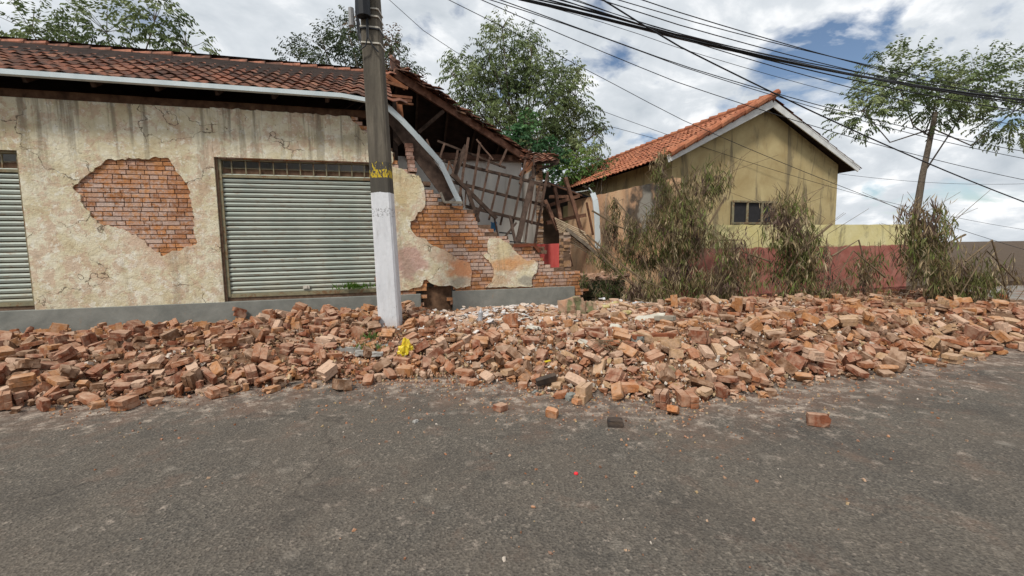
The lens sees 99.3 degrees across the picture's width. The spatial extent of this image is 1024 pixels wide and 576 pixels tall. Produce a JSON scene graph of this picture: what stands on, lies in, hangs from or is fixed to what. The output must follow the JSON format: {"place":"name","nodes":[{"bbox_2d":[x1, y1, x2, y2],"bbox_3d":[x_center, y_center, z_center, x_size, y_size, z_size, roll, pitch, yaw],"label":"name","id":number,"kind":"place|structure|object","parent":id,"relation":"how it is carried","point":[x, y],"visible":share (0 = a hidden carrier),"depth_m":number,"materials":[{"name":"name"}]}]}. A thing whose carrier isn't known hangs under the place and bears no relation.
{"place":"outdoors","nodes":[
{"label":"outdoors","id":0,"kind":"place"},
{"bbox_2d":[0,0,221,54],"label":"tree","id":1,"kind":"object","parent":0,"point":[58,31],"visible":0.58,"depth_m":14.15,"materials":[{"name":"green plant"}]},
{"bbox_2d":[271,5,430,82],"bbox_3d":[-5.538,-5.044,15.751,5.705,10.171,2.975,-1,5,0],"label":"tree","id":2,"kind":"object","parent":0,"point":[329,37],"visible":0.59,"depth_m":15.17,"materials":[{"name":"green plant"}]},
{"bbox_2d":[0,345,1023,575],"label":"road","id":3,"kind":"structure","parent":0,"point":[952,504],"depth_m":2.97,"materials":[{"name":"asphalt"}]},
{"bbox_2d":[327,343,399,353],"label":"kerb","id":4,"kind":"structure","parent":3,"relation":"on","point":[352,349],"depth_m":6.45,"materials":[{"name":"concrete"}]},
{"bbox_2d":[362,373,373,385],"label":"loose brick","id":5,"kind":"object","parent":3,"relation":"on","point":[368,378],"visible":1,"depth_m":5.17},
{"bbox_2d":[395,367,412,376],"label":"loose brick","id":6,"kind":"object","parent":3,"relation":"on","point":[407,371],"visible":0.9,"depth_m":5.44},
{"bbox_2d":[479,370,494,383],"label":"loose brick","id":7,"kind":"object","parent":3,"relation":"on","point":[486,376],"visible":0.99,"depth_m":5.19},
{"bbox_2d":[493,402,507,412],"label":"loose brick","id":8,"kind":"object","parent":3,"relation":"on","point":[500,407],"visible":1,"depth_m":4.28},
{"bbox_2d":[0,287,1023,427],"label":"brick rubble","id":9,"kind":"object","parent":3,"relation":"on","point":[29,371],"visible":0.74,"depth_m":5.85,"materials":[{"name":"brick"}]},
{"bbox_2d":[362,345,376,358],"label":"loose brick","id":10,"kind":"object","parent":9,"relation":"on","point":[367,351],"visible":0.79,"depth_m":5.94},
{"bbox_2d":[372,358,391,372],"bbox_3d":[-1.655,0.983,5.541,0.117,0.062,0.235,40,44,17],"label":"loose brick","id":11,"kind":"object","parent":9,"relation":"on","point":[379,366],"visible":0.97,"depth_m":5.51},
{"bbox_2d":[397,337,412,357],"bbox_3d":[-1.463,0.816,5.953,0.232,0.296,0.178,-1,5,0],"label":"plastic bag","id":12,"kind":"object","parent":9,"relation":"on","point":[405,347],"visible":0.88,"depth_m":5.90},
{"bbox_2d":[403,317,417,329],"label":"loose brick","id":13,"kind":"object","parent":9,"relation":"on","point":[410,323],"visible":0.96,"depth_m":7.37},
{"bbox_2d":[414,339,429,352],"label":"loose brick","id":14,"kind":"object","parent":9,"relation":"on","point":[421,346],"visible":0.96,"depth_m":6.00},
{"bbox_2d":[419,328,434,335],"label":"loose brick","id":15,"kind":"object","parent":9,"relation":"on","point":[427,331],"visible":0.9,"depth_m":6.67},
{"bbox_2d":[426,346,444,359],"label":"loose brick","id":16,"kind":"object","parent":9,"relation":"on","point":[437,351],"visible":0.7,"depth_m":5.77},
{"bbox_2d":[434,317,447,326],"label":"loose brick","id":17,"kind":"object","parent":9,"relation":"on","point":[440,321],"visible":1,"depth_m":6.81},
{"bbox_2d":[454,368,474,376],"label":"loose brick","id":18,"kind":"object","parent":9,"relation":"on","point":[464,372],"visible":1,"depth_m":5.28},
{"bbox_2d":[469,336,488,349],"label":"loose brick","id":19,"kind":"object","parent":9,"relation":"on","point":[484,340],"visible":0.71,"depth_m":5.93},
{"bbox_2d":[485,328,500,344],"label":"loose brick","id":20,"kind":"object","parent":9,"relation":"on","point":[493,335],"visible":0.91,"depth_m":6.05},
{"bbox_2d":[494,352,503,364],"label":"loose brick","id":21,"kind":"object","parent":9,"relation":"on","point":[498,358],"visible":1,"depth_m":5.55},
{"bbox_2d":[503,313,517,323],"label":"loose brick","id":22,"kind":"object","parent":9,"relation":"on","point":[510,319],"visible":0.86,"depth_m":6.73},
{"bbox_2d":[505,346,522,359],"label":"loose brick","id":23,"kind":"object","parent":9,"relation":"on","point":[512,352],"visible":0.76,"depth_m":5.67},
{"bbox_2d":[522,336,539,343],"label":"loose brick","id":24,"kind":"object","parent":9,"relation":"on","point":[530,339],"visible":1,"depth_m":5.92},
{"bbox_2d":[397,297,678,336],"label":"plaster flakes","id":25,"kind":"object","parent":9,"relation":"on","point":[491,319],"visible":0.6,"depth_m":7.75,"materials":[{"name":"paint"}]},
{"bbox_2d":[536,349,548,360],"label":"loose brick","id":26,"kind":"object","parent":9,"relation":"on","point":[542,354],"visible":0.98,"depth_m":5.52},
{"bbox_2d":[557,296,585,315],"bbox_3d":[1.067,0.361,7.744,0.348,0.428,0.446,-5,-4,-43],"label":"masonry lump","id":27,"kind":"object","parent":9,"relation":"on","point":[572,305],"visible":0.68,"depth_m":7.62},
{"bbox_2d":[584,301,596,313],"bbox_3d":[1.385,0.364,7.837,0.231,0.287,0.253,8,-7,-15],"label":"masonry lump","id":28,"kind":"object","parent":9,"relation":"on","point":[590,306],"visible":0.52,"depth_m":7.72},
{"bbox_2d":[583,352,600,362],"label":"loose brick","id":29,"kind":"object","parent":9,"relation":"on","point":[593,357],"visible":0.96,"depth_m":5.12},
{"bbox_2d":[587,331,605,337],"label":"loose brick","id":30,"kind":"object","parent":9,"relation":"on","point":[596,334],"visible":0.95,"depth_m":5.85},
{"bbox_2d":[578,229,647,296],"bbox_3d":[2.237,-0.529,9.666,1.716,1.568,0.812,-3,6,-19],"label":"shrub","id":31,"kind":"object","parent":9,"relation":"on","point":[602,250],"visible":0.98,"depth_m":9.64,"materials":[{"name":"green plant"}]},
{"bbox_2d":[604,367,627,382],"bbox_3d":[1.169,1.001,4.870,0.242,0.165,0.114,-1,-41,52],"label":"loose brick","id":32,"kind":"object","parent":9,"relation":"on","point":[614,375],"visible":0.81,"depth_m":4.83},
{"bbox_2d":[578,271,654,302],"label":"shrub","id":33,"kind":"object","parent":9,"relation":"on","point":[584,283],"visible":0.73,"depth_m":9.79,"materials":[{"name":"green plant"}]},
{"bbox_2d":[586,339,648,349],"bbox_3d":[1.298,0.704,5.418,0.816,0.087,0.303,-1,5,0],"label":"rubble","id":34,"kind":"object","parent":9,"relation":"on","point":[599,341],"visible":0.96,"depth_m":5.42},
{"bbox_2d":[612,327,630,340],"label":"loose brick","id":35,"kind":"object","parent":9,"relation":"on","point":[620,333],"visible":0.96,"depth_m":5.67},
{"bbox_2d":[617,342,637,357],"bbox_3d":[1.413,0.768,5.314,0.117,0.062,0.233,-44,46,-18],"label":"loose brick","id":36,"kind":"object","parent":9,"relation":"on","point":[630,352],"visible":0.93,"depth_m":5.28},
{"bbox_2d":[621,382,638,392],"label":"loose brick","id":37,"kind":"object","parent":9,"relation":"on","point":[630,387],"visible":0.72,"depth_m":4.63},
{"bbox_2d":[637,331,653,342],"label":"loose brick","id":38,"kind":"object","parent":9,"relation":"on","point":[648,337],"visible":0.76,"depth_m":5.59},
{"bbox_2d":[636,313,664,320],"bbox_3d":[2.208,0.508,7.066,0.501,0.059,0.331,-9,18,39],"label":"plaster slab","id":39,"kind":"object","parent":9,"relation":"on","point":[643,317],"depth_m":7.09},
{"bbox_2d":[630,332,675,339],"bbox_3d":[1.863,0.632,5.730,0.624,0.064,0.108,-2,5,-16],"label":"plank","id":40,"kind":"object","parent":9,"relation":"on","point":[669,335],"visible":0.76,"depth_m":5.71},
{"bbox_2d":[648,318,659,324],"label":"loose brick","id":41,"kind":"object","parent":9,"relation":"on","point":[657,321],"visible":0.32,"depth_m":6.74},
{"bbox_2d":[654,315,675,320],"bbox_3d":[2.329,0.457,6.620,0.301,0.083,0.123,4,7,44],"label":"slab","id":42,"kind":"object","parent":41,"relation":"on","point":[667,317],"visible":0.95,"depth_m":6.56,"materials":[{"name":"grey concrete"}]},
{"bbox_2d":[619,256,689,302],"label":"shrub","id":43,"kind":"object","parent":9,"relation":"on","point":[654,292],"visible":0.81,"depth_m":9.23,"materials":[{"name":"green plant"}]},
{"bbox_2d":[655,363,675,372],"bbox_3d":[1.742,0.950,4.967,0.227,0.189,0.180,15,2,4],"label":"masonry lump","id":44,"kind":"object","parent":9,"relation":"on","point":[659,367],"visible":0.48,"depth_m":4.91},
{"bbox_2d":[664,363,674,381],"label":"loose brick","id":45,"kind":"object","parent":9,"relation":"on","point":[669,373],"visible":0.94,"depth_m":4.80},
{"bbox_2d":[661,338,680,348],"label":"loose brick","id":46,"kind":"object","parent":9,"relation":"on","point":[673,343],"visible":0.79,"depth_m":5.38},
{"bbox_2d":[669,348,683,358],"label":"loose brick","id":47,"kind":"object","parent":9,"relation":"on","point":[674,353],"visible":0.92,"depth_m":5.17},
{"bbox_2d":[637,150,787,299],"bbox_3d":[4.428,-1.012,9.257,3.768,3.656,1.611,-1,5,0],"label":"shrub","id":48,"kind":"object","parent":9,"relation":"on","point":[684,219],"visible":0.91,"depth_m":9.27,"materials":[{"name":"green plant"}]},
{"bbox_2d":[592,205,679,275],"bbox_3d":[2.761,-1.044,9.899,1.962,1.677,1.043,-1,5,0],"label":"shrub","id":49,"kind":"object","parent":48,"relation":"attached to","point":[650,239],"visible":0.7,"depth_m":9.68,"materials":[{"name":"green plant"}]},
{"bbox_2d":[605,197,650,279],"bbox_3d":[2.739,-1.099,10.031,1.093,2.039,1.022,-1,5,0],"label":"shrub","id":50,"kind":"object","parent":49,"relation":"attached to","point":[631,242],"visible":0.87,"depth_m":10.03,"materials":[{"name":"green plant"}]},
{"bbox_2d":[631,149,673,219],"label":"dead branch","id":51,"kind":"object","parent":48,"relation":"attached to","point":[661,163],"visible":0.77,"depth_m":9.73,"materials":[{"name":"plant"}]},
{"bbox_2d":[700,222,770,299],"bbox_3d":[4.537,-0.299,9.262,1.743,2.191,1.475,-1,5,0],"label":"dry shrub","id":52,"kind":"object","parent":9,"relation":"on","point":[731,259],"visible":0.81,"depth_m":9.00,"materials":[{"name":"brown plant"}]},
{"bbox_2d":[722,183,872,298],"bbox_3d":[5.970,-0.720,8.972,2.836,2.823,1.367,-1,5,-5],"label":"dry shrub","id":53,"kind":"object","parent":9,"relation":"on","point":[805,253],"visible":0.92,"depth_m":8.87,"materials":[{"name":"green plant"}]},
{"bbox_2d":[811,240,906,297],"bbox_3d":[6.962,-0.148,9.141,2.385,1.746,1.046,-2,5,-7],"label":"shrub","id":54,"kind":"object","parent":9,"relation":"on","point":[865,278],"visible":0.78,"depth_m":8.97,"materials":[{"name":"green plant"}]},
{"bbox_2d":[863,190,991,299],"bbox_3d":[8.046,-0.534,8.597,2.887,2.666,1.445,-3,6,-24],"label":"shrub","id":55,"kind":"object","parent":9,"relation":"on","point":[924,239],"visible":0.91,"depth_m":8.25,"materials":[{"name":"green plant"}]},
{"bbox_2d":[911,239,1023,306],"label":"shrub","id":56,"kind":"object","parent":9,"relation":"on","point":[975,283],"visible":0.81,"depth_m":8.33,"materials":[{"name":"green plant"}]},
{"bbox_2d":[40,289,988,567],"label":"masonry crumbs","id":57,"kind":"object","parent":3,"relation":"on","point":[432,375],"visible":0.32,"depth_m":5.49,"materials":[{"name":"brick"}]},
{"bbox_2d":[586,339,604,353],"bbox_3d":[1.052,0.736,5.492,0.117,0.062,0.234,-40,42,-14],"label":"loose brick","id":58,"kind":"object","parent":57,"relation":"on","point":[589,343],"visible":0.87,"depth_m":5.45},
{"bbox_2d":[545,406,558,418],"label":"loose brick","id":59,"kind":"object","parent":3,"relation":"on","point":[551,412],"visible":1,"depth_m":4.09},
{"bbox_2d":[550,381,560,389],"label":"loose brick","id":60,"kind":"object","parent":3,"relation":"on","point":[556,385],"visible":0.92,"depth_m":4.87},
{"bbox_2d":[535,373,556,386],"bbox_3d":[0.386,1.038,4.924,0.235,0.085,0.060,-14,28,-11],"label":"loose brick","id":61,"kind":"object","parent":60,"relation":"on","point":[546,379],"visible":1,"depth_m":4.90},
{"bbox_2d":[552,388,568,398],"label":"loose brick","id":62,"kind":"object","parent":3,"relation":"on","point":[560,394],"visible":0.89,"depth_m":4.61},
{"bbox_2d":[564,371,585,385],"bbox_3d":[0.716,1.044,4.937,0.234,0.062,0.117,24,47,16],"label":"loose brick","id":63,"kind":"object","parent":3,"relation":"on","point":[574,379],"visible":0.76,"depth_m":4.92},
{"bbox_2d":[573,382,592,404],"bbox_3d":[0.746,1.092,4.548,0.116,0.165,0.261,2,6,30],"label":"loose brick","id":64,"kind":"object","parent":3,"relation":"on","point":[583,392],"visible":0.91,"depth_m":4.49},
{"bbox_2d":[607,417,622,427],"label":"loose brick","id":65,"kind":"object","parent":3,"relation":"on","point":[614,422],"visible":1,"depth_m":3.86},
{"bbox_2d":[611,381,623,400],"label":"loose brick","id":66,"kind":"object","parent":3,"relation":"on","point":[617,393],"visible":1,"depth_m":4.53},
{"bbox_2d":[654,388,669,409],"bbox_3d":[1.491,1.097,4.326,0.116,0.165,0.242,1,6,30],"label":"loose brick","id":67,"kind":"object","parent":3,"relation":"on","point":[662,399],"visible":1,"depth_m":4.25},
{"bbox_2d":[667,405,679,413],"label":"loose brick","id":68,"kind":"object","parent":3,"relation":"on","point":[673,409],"visible":1,"depth_m":4.09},
{"bbox_2d":[0,0,1023,241],"label":"sky","id":69,"kind":"structure","parent":0,"point":[851,30],"materials":[{"name":"white"}]},
{"bbox_2d":[339,285,1023,346],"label":"pavement","id":70,"kind":"structure","parent":0,"point":[1017,292],"depth_m":12.08,"materials":[{"name":"concrete"}]},
{"bbox_2d":[0,36,588,332],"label":"ruined house","id":71,"kind":"structure","parent":70,"relation":"on","point":[151,185],"depth_m":8.21,"materials":[{"name":"paint"}]},
{"bbox_2d":[332,282,374,289],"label":"weed","id":72,"kind":"object","parent":71,"relation":"on","point":[352,286],"visible":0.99,"depth_m":8.76,"materials":[{"name":"green plant"}]},
{"bbox_2d":[388,108,453,200],"bbox_3d":[-1.887,-2.744,9.037,1.494,1.936,0.101,-1,5,-3],"label":"fallen plank","id":73,"kind":"object","parent":71,"relation":"attached to","point":[429,167],"visible":0.79,"depth_m":9.03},
{"bbox_2d":[388,104,461,204],"bbox_3d":[-1.786,-2.669,8.818,1.538,1.911,0.135,-3,6,-25],"label":"hanging gutter","id":74,"kind":"object","parent":71,"relation":"hanging from","point":[413,132],"visible":0.94,"depth_m":8.79,"materials":[{"name":"metal"}]},
{"bbox_2d":[465,189,479,221],"bbox_3d":[-0.940,-1.976,10.439,0.361,0.812,0.111,0,5,8],"label":"leaning brace","id":75,"kind":"object","parent":71,"relation":"attached to","point":[470,198],"visible":0.93,"depth_m":10.40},
{"bbox_2d":[450,172,497,219],"bbox_3d":[-0.916,-2.213,10.528,1.138,1.130,0.097,-2,5,-10],"label":"leaning brace","id":76,"kind":"object","parent":71,"relation":"attached to","point":[474,196],"visible":0.93,"depth_m":10.50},
{"bbox_2d":[426,137,550,242],"bbox_3d":[-0.459,-2.500,11.408,3.426,2.808,0.799,-3,6,-18],"label":"fallen roof frame","id":77,"kind":"object","parent":71,"relation":"on","point":[521,179],"visible":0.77,"depth_m":11.43,"materials":[{"name":"wood"}]},
{"bbox_2d":[454,144,468,175],"bbox_3d":[-1.344,-3.281,11.253,0.182,0.911,0.632,3,7,37],"label":"leaning post","id":78,"kind":"object","parent":77,"relation":"attached to","point":[459,161],"visible":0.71,"depth_m":11.20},
{"bbox_2d":[516,179,534,242],"bbox_3d":[0.317,-1.894,10.888,0.158,1.769,1.254,1,6,22],"label":"leaning post","id":79,"kind":"object","parent":71,"relation":"on","point":[524,212],"visible":0.87,"depth_m":10.84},
{"bbox_2d":[513,242,541,252],"bbox_3d":[0.353,-0.907,9.743,0.705,0.244,0.218,-2,5,-15],"label":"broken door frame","id":80,"kind":"object","parent":71,"relation":"on","point":[536,247],"visible":0.99,"depth_m":9.64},
{"bbox_2d":[553,217,589,253],"bbox_3d":[1.367,-1.425,11.708,0.715,1.099,1.795,-3,6,-23],"label":"fallen batten panel","id":81,"kind":"object","parent":71,"relation":"attached to","point":[558,224],"visible":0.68,"depth_m":11.23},
{"bbox_2d":[350,326,367,339],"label":"loose brick","id":82,"kind":"object","parent":70,"relation":"on","point":[357,331],"visible":0.86,"depth_m":6.94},
{"bbox_2d":[348,0,401,327],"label":"utility pole","id":83,"kind":"object","parent":70,"relation":"on","point":[368,14],"visible":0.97,"depth_m":7.34,"materials":[{"name":"paint"}]},
{"bbox_2d":[377,328,394,340],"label":"loose brick","id":84,"kind":"object","parent":70,"relation":"on","point":[389,334],"visible":0.83,"depth_m":6.91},
{"bbox_2d":[449,0,1023,249],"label":"overhead cable","id":85,"kind":"object","parent":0,"point":[686,121],"visible":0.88,"depth_m":8.55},
{"bbox_2d":[482,0,1023,179],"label":"overhead cable","id":86,"kind":"object","parent":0,"point":[726,98],"visible":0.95,"depth_m":8.31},
{"bbox_2d":[491,0,1023,158],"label":"overhead cable","id":87,"kind":"object","parent":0,"point":[735,83],"visible":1,"depth_m":8.28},
{"bbox_2d":[500,0,1023,151],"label":"overhead cable","id":88,"kind":"object","parent":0,"point":[749,85],"visible":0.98,"depth_m":8.47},
{"bbox_2d":[519,0,1023,100],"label":"overhead cable","id":89,"kind":"object","parent":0,"point":[632,25],"visible":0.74,"depth_m":7.85,"materials":[{"name":"rubber"}]},
{"bbox_2d":[538,0,1023,111],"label":"overhead cable","id":90,"kind":"object","parent":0,"point":[809,69],"visible":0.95,"depth_m":8.76,"materials":[{"name":"rubber"}]},
{"bbox_2d":[548,0,1023,103],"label":"overhead cable","id":91,"kind":"object","parent":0,"point":[771,57],"visible":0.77,"depth_m":8.32,"materials":[{"name":"rubber"}]},
{"bbox_2d":[549,7,1022,133],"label":"overhead cable","id":92,"kind":"object","parent":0,"point":[776,76],"visible":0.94,"depth_m":8.61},
{"bbox_2d":[559,0,1023,126],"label":"overhead cable","id":93,"kind":"object","parent":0,"point":[777,67],"visible":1,"depth_m":8.11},
{"bbox_2d":[563,0,1023,96],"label":"overhead cable","id":94,"kind":"object","parent":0,"point":[808,62],"visible":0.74,"depth_m":8.50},
{"bbox_2d":[573,0,1019,102],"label":"overhead cable","id":95,"kind":"object","parent":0,"point":[729,45],"visible":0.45,"depth_m":7.74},
{"bbox_2d":[577,0,1023,102],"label":"overhead cable","id":96,"kind":"object","parent":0,"point":[781,58],"visible":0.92,"depth_m":8.05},
{"bbox_2d":[601,0,1023,105],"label":"overhead cable","id":97,"kind":"object","parent":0,"point":[796,56],"visible":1,"depth_m":7.62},
{"bbox_2d":[605,0,1023,201],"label":"overhead cable","id":98,"kind":"object","parent":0,"point":[642,24],"visible":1,"depth_m":7.94,"materials":[{"name":"rubber"}]},
{"bbox_2d":[619,263,1023,302],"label":"yard ground","id":99,"kind":"structure","parent":0,"point":[1019,266],"depth_m":15.60,"materials":[{"name":"soil"}]},
{"bbox_2d":[435,6,614,175],"bbox_3d":[0.628,-6.192,18.978,7.698,11.665,4.355,-1,5,0],"label":"tree","id":100,"kind":"object","parent":99,"relation":"on","point":[510,87],"visible":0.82,"depth_m":18.30,"materials":[{"name":"green plant"}]},
{"bbox_2d":[501,107,571,182],"bbox_3d":[0.975,-3.355,16.210,2.780,6.501,2.303,1,6,22],"label":"tree","id":101,"kind":"object","parent":99,"relation":"on","point":[523,128],"visible":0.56,"depth_m":15.69,"materials":[{"name":"green plant"}]},
{"bbox_2d":[542,177,589,266],"bbox_3d":[1.282,-1.876,15.395,3.178,3.679,7.082,-1,5,0],"label":"lean to shed","id":102,"kind":"object","parent":99,"relation":"on","point":[557,198],"visible":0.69,"depth_m":14.49,"materials":[{"name":"wood"}]},
{"bbox_2d":[578,188,600,248],"bbox_3d":[2.419,-2.241,13.748,0.570,1.987,2.025,-2,5,-10],"label":"hanging flashing","id":103,"kind":"object","parent":102,"relation":"hanging from","point":[596,216],"visible":0.83,"depth_m":12.76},
{"bbox_2d":[545,144,615,190],"bbox_3d":[2.587,-2.981,17.578,2.513,5.462,2.713,-3,6,-26],"label":"tree","id":104,"kind":"object","parent":99,"relation":"on","point":[569,173],"visible":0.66,"depth_m":17.06,"materials":[{"name":"green plant"}]},
{"bbox_2d":[581,156,618,201],"bbox_3d":[3.086,-2.300,14.669,1.124,4.405,2.093,2,6,29],"label":"sapling","id":105,"kind":"object","parent":99,"relation":"on","point":[597,163],"visible":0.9,"depth_m":14.42,"materials":[{"name":"green plant"}]},
{"bbox_2d":[580,271,629,300],"bbox_3d":[2.175,0.022,10.651,1.590,0.862,0.590,-2,5,-15],"label":"wall stub","id":106,"kind":"object","parent":99,"relation":"on","point":[587,296],"depth_m":10.44,"materials":[{"name":"brick"}]},
{"bbox_2d":[565,227,613,268],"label":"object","id":107,"kind":"object","parent":106,"relation":"on","point":[580,240],"visible":0.61,"depth_m":10.99,"materials":[{"name":"brown wood"}]},
{"bbox_2d":[599,196,623,256],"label":"shrub","id":108,"kind":"object","parent":106,"relation":"on","point":[615,217],"visible":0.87,"depth_m":10.55,"materials":[{"name":"green plant"}]},
{"bbox_2d":[568,178,680,297],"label":"yard wall","id":109,"kind":"structure","parent":99,"relation":"on","point":[645,194],"depth_m":12.77,"materials":[{"name":"paint"}]},
{"bbox_2d":[557,89,861,231],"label":"neighbour house","id":110,"kind":"structure","parent":99,"relation":"on","point":[802,147],"depth_m":12.51,"materials":[{"name":"paint"}]},
{"bbox_2d":[391,1,1023,229],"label":"overhead cable","id":111,"kind":"object","parent":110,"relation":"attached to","point":[650,128],"visible":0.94,"depth_m":11.09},
{"bbox_2d":[730,200,777,224],"bbox_3d":[6.921,-1.860,12.493,1.649,1.251,0.179,-2,5,-17],"label":"window","id":112,"kind":"structure","parent":110,"relation":"in","point":[741,212],"depth_m":12.34,"materials":[{"name":"glass"}]},
{"bbox_2d":[672,224,909,297],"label":"front wall","id":113,"kind":"structure","parent":99,"relation":"on","point":[841,237],"depth_m":12.00,"materials":[{"name":"paint"}]},
{"bbox_2d":[820,34,1023,258],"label":"tree","id":114,"kind":"object","parent":99,"relation":"on","point":[971,78],"visible":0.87,"depth_m":21.17,"materials":[{"name":"green plant"}]},
{"bbox_2d":[619,0,1023,94],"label":"overhead cable","id":115,"kind":"object","parent":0,"point":[806,50],"visible":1,"depth_m":7.50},
{"bbox_2d":[642,0,1023,101],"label":"overhead cable","id":116,"kind":"object","parent":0,"point":[821,53],"visible":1,"depth_m":7.59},
{"bbox_2d":[916,241,1023,263],"bbox_3d":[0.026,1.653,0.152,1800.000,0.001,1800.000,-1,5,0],"label":"wall","id":117,"kind":"structure","parent":0,"point":[1004,253],"depth_m":68.74,"materials":[{"name":"paint"}]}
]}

